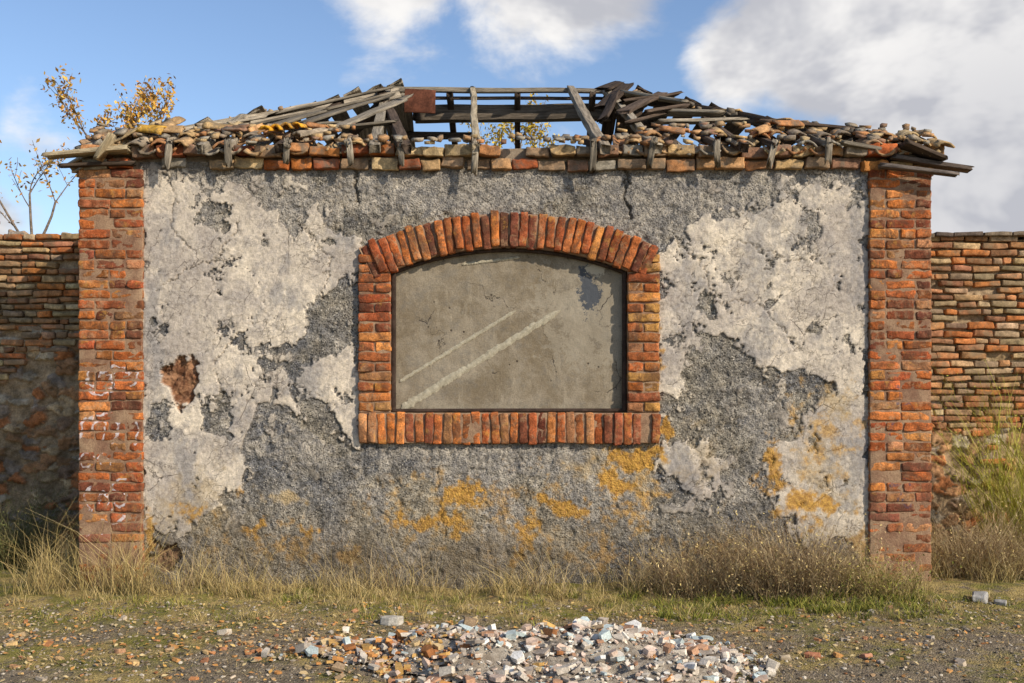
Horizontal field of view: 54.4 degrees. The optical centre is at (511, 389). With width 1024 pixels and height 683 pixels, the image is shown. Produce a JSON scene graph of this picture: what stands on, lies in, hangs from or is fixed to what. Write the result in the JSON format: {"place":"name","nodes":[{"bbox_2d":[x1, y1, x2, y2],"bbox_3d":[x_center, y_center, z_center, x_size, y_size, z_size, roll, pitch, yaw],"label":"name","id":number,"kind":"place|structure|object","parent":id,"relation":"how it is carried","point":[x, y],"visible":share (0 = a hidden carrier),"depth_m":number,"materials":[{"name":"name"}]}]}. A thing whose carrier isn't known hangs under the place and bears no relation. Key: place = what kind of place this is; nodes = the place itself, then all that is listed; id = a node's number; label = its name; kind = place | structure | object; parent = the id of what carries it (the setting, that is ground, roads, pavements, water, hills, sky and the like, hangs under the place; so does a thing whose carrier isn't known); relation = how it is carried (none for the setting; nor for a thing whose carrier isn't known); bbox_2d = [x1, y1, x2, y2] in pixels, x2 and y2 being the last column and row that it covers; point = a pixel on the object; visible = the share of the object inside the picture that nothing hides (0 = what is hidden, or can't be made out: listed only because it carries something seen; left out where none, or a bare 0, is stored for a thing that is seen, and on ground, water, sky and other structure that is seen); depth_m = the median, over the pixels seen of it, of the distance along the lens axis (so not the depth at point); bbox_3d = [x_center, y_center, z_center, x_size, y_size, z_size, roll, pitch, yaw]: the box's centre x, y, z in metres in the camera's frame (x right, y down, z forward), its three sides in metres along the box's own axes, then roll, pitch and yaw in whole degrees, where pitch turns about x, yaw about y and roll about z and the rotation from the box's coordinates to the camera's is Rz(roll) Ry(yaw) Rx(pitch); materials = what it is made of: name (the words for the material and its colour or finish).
{"place":"outdoors","nodes":[
{"label":"outdoors","id":0,"kind":"place"},
{"bbox_2d":[0,552,1023,682],"bbox_3d":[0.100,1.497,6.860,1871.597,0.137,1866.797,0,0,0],"label":"ground","id":1,"kind":"structure","parent":0,"point":[966,589],"depth_m":6.29,"materials":[{"name":"brown soil"}]},
{"bbox_2d":[0,137,76,233],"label":"bare tree","id":2,"kind":"object","parent":1,"relation":"on","point":[45,164],"visible":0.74,"depth_m":12.80,"materials":[{"name":"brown wood"}]},
{"bbox_2d":[0,468,78,571],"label":"green shrub","id":3,"kind":"object","parent":1,"relation":"on","point":[4,548],"visible":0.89,"depth_m":8.54,"materials":[{"name":"green plant"}]},
{"bbox_2d":[0,240,79,553],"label":"rubble masonry","id":4,"kind":"object","parent":1,"relation":"on","point":[39,411],"visible":0.42,"depth_m":9.20,"materials":[{"name":"stone"}]},
{"bbox_2d":[0,233,79,379],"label":"bricks","id":5,"kind":"object","parent":4,"relation":"on","point":[58,247],"visible":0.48,"depth_m":9.16,"materials":[{"name":"brown brick"}]},
{"bbox_2d":[40,63,178,135],"bbox_3d":[-5.126,-1.361,12.774,1.672,5.722,1.234,0,0,-23],"label":"bare tree","id":6,"kind":"object","parent":1,"relation":"on","point":[144,109],"visible":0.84,"depth_m":12.56,"materials":[{"name":"plant"}]},
{"bbox_2d":[78,169,144,586],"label":"corner pillar","id":7,"kind":"structure","parent":1,"relation":"on","point":[102,327],"depth_m":7.61,"materials":[{"name":"brick"}]},
{"bbox_2d":[41,78,973,176],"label":"roof timbers","id":8,"kind":"object","parent":7,"relation":"on","point":[384,113],"visible":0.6,"depth_m":8.51,"materials":[{"name":"brown wood"}]},
{"bbox_2d":[404,89,435,113],"bbox_3d":[-0.870,-2.727,9.410,0.298,0.228,0.053,0,0,-4],"label":"rusty panel","id":9,"kind":"object","parent":8,"relation":"attached to","point":[421,100],"visible":0.95,"depth_m":9.40,"materials":[{"name":"brown metal"}]},
{"bbox_2d":[4,597,1000,682],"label":"loose stones","id":10,"kind":"object","parent":1,"relation":"on","point":[394,681],"visible":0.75,"depth_m":6.17,"materials":[{"name":"stone"}]},
{"bbox_2d":[140,162,868,588],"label":"plaster facade","id":11,"kind":"structure","parent":1,"relation":"on","point":[254,450],"depth_m":7.65,"materials":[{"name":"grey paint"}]},
{"bbox_2d":[358,210,660,445],"bbox_3d":[-0.024,-0.470,7.681,2.324,1.802,0.208,0,0,0],"label":"window surround","id":12,"kind":"object","parent":11,"relation":"attached to","point":[639,264],"visible":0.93,"depth_m":7.61,"materials":[{"name":"red brick"}]},
{"bbox_2d":[392,249,625,411],"bbox_3d":[-0.023,-0.457,7.690,1.806,1.257,0.052,0,0,0],"label":"window frame","id":13,"kind":"object","parent":12,"relation":"in","point":[623,408],"visible":0.99,"depth_m":7.67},
{"bbox_2d":[391,251,626,412],"bbox_3d":[-0.025,-0.466,7.706,1.896,1.332,0.013,0,0,0],"label":"window infill panel","id":14,"kind":"object","parent":13,"relation":"in","point":[569,355],"visible":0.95,"depth_m":7.71,"materials":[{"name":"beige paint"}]},
{"bbox_2d":[400,256,560,408],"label":"lime smears","id":15,"kind":"object","parent":14,"relation":"on","point":[451,377],"visible":1,"depth_m":7.70,"materials":[{"name":"white paint"}]},
{"bbox_2d":[460,93,559,148],"bbox_3d":[0.019,-1.492,14.828,1.629,5.985,0.883,0,0,31],"label":"bare tree","id":16,"kind":"object","parent":1,"relation":"on","point":[528,129],"visible":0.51,"depth_m":14.70,"materials":[{"name":"plant"}]},
{"bbox_2d":[5,591,1016,682],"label":"brick fragments","id":17,"kind":"object","parent":1,"relation":"on","point":[391,620],"visible":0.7,"depth_m":5.88,"materials":[{"name":"orange brick"}]},
{"bbox_2d":[0,497,1023,682],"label":"dry grass","id":18,"kind":"structure","parent":1,"relation":"on","point":[825,606],"depth_m":7.24,"materials":[{"name":"beige plant"}]},
{"bbox_2d":[0,590,1023,682],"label":"fallen leaves","id":19,"kind":"object","parent":1,"relation":"on","point":[292,631],"visible":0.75,"depth_m":6.08,"materials":[{"name":"brown plant"}]},
{"bbox_2d":[247,616,779,682],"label":"rubble pile","id":20,"kind":"object","parent":1,"relation":"on","point":[583,649],"visible":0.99,"depth_m":5.31,"materials":[{"name":"grey stone"}]},
{"bbox_2d":[608,524,777,604],"bbox_3d":[1.410,1.263,7.300,1.311,0.544,1.042,0,0,-28],"label":"dry bush","id":21,"kind":"object","parent":1,"relation":"on","point":[690,585],"visible":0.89,"depth_m":7.24,"materials":[{"name":"brown plant"}]},
{"bbox_2d":[671,499,914,608],"bbox_3d":[2.023,1.161,7.234,1.936,0.755,1.701,0,0,0],"label":"dry bush","id":22,"kind":"object","parent":1,"relation":"on","point":[814,567],"visible":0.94,"depth_m":7.13,"materials":[{"name":"brown plant"}]},
{"bbox_2d":[808,542,961,603],"bbox_3d":[2.627,1.305,7.117,1.118,0.393,0.910,0,0,0],"label":"dry bush","id":23,"kind":"object","parent":1,"relation":"on","point":[891,586],"visible":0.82,"depth_m":7.09,"materials":[{"name":"brown plant"}]},
{"bbox_2d":[867,170,932,580],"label":"corner pillar","id":24,"kind":"structure","parent":1,"relation":"on","point":[924,490],"depth_m":7.61,"materials":[{"name":"brick"}]},
{"bbox_2d":[930,240,1023,552],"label":"rubble masonry","id":25,"kind":"object","parent":1,"relation":"on","point":[944,498],"visible":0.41,"depth_m":9.21,"materials":[{"name":"stone"}]},
{"bbox_2d":[930,236,1023,463],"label":"bricks","id":26,"kind":"object","parent":25,"relation":"on","point":[975,250],"visible":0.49,"depth_m":9.16,"materials":[{"name":"brown brick"}]},
{"bbox_2d":[930,498,1023,581],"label":"dry bush","id":27,"kind":"object","parent":1,"relation":"on","point":[998,547],"visible":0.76,"depth_m":7.88,"materials":[{"name":"brown plant"}]},
{"bbox_2d":[931,361,1023,562],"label":"green shrub","id":28,"kind":"object","parent":1,"relation":"on","point":[1015,506],"visible":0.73,"depth_m":8.64,"materials":[{"name":"green plant"}]},
{"bbox_3d":[5.850,0.127,9.395,5.300,3.045,0.290,0,0,0],"label":"boundary wall","id":29,"kind":"object","parent":1,"relation":"on","visible":0},
{"bbox_2d":[931,231,1023,239],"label":"coping","id":30,"kind":"object","parent":29,"relation":"on","point":[1019,235],"visible":0.22,"depth_m":9.11,"materials":[{"name":"stone"}]},
{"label":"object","id":31,"kind":"object","parent":1,"relation":"on","visible":0},
{"bbox_2d":[89,148,889,170],"bbox_3d":[-0.050,-1.773,7.851,6.443,0.180,0.347,0,0,0],"label":"eave infill","id":32,"kind":"object","parent":31,"relation":"on","point":[517,153],"visible":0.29,"depth_m":7.68,"materials":[{"name":"brown brick"}]},
{"bbox_2d":[359,214,659,442],"bbox_3d":[-0.023,-0.467,7.813,2.305,1.759,0.398,0,0,0],"label":"window mortar","id":33,"kind":"object","parent":31,"relation":"attached to","point":[475,427],"depth_m":7.62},
{"bbox_2d":[68,89,954,178],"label":"roof tiles","id":34,"kind":"object","parent":31,"relation":"on","point":[145,141],"visible":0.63,"depth_m":7.61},
{"bbox_2d":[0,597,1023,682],"bbox_3d":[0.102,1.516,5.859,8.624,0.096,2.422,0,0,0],"label":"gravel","id":35,"kind":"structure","parent":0,"point":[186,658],"depth_m":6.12,"materials":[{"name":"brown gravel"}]},
{"bbox_2d":[0,0,1023,234],"label":"sky","id":36,"kind":"structure","parent":0,"point":[953,69],"materials":[{"name":"blue"}]},
{"bbox_3d":[-5.905,0.127,9.395,5.190,3.045,0.290,0,0,0],"label":"boundary wall","id":37,"kind":"object","parent":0,"visible":0},
{"bbox_2d":[8,229,71,241],"bbox_3d":[-5.920,-1.421,9.308,5.298,0.158,0.371,0,0,0],"label":"coping","id":38,"kind":"object","parent":37,"relation":"on","point":[10,231],"visible":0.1,"depth_m":9.21,"materials":[{"name":"stone"}]}
]}

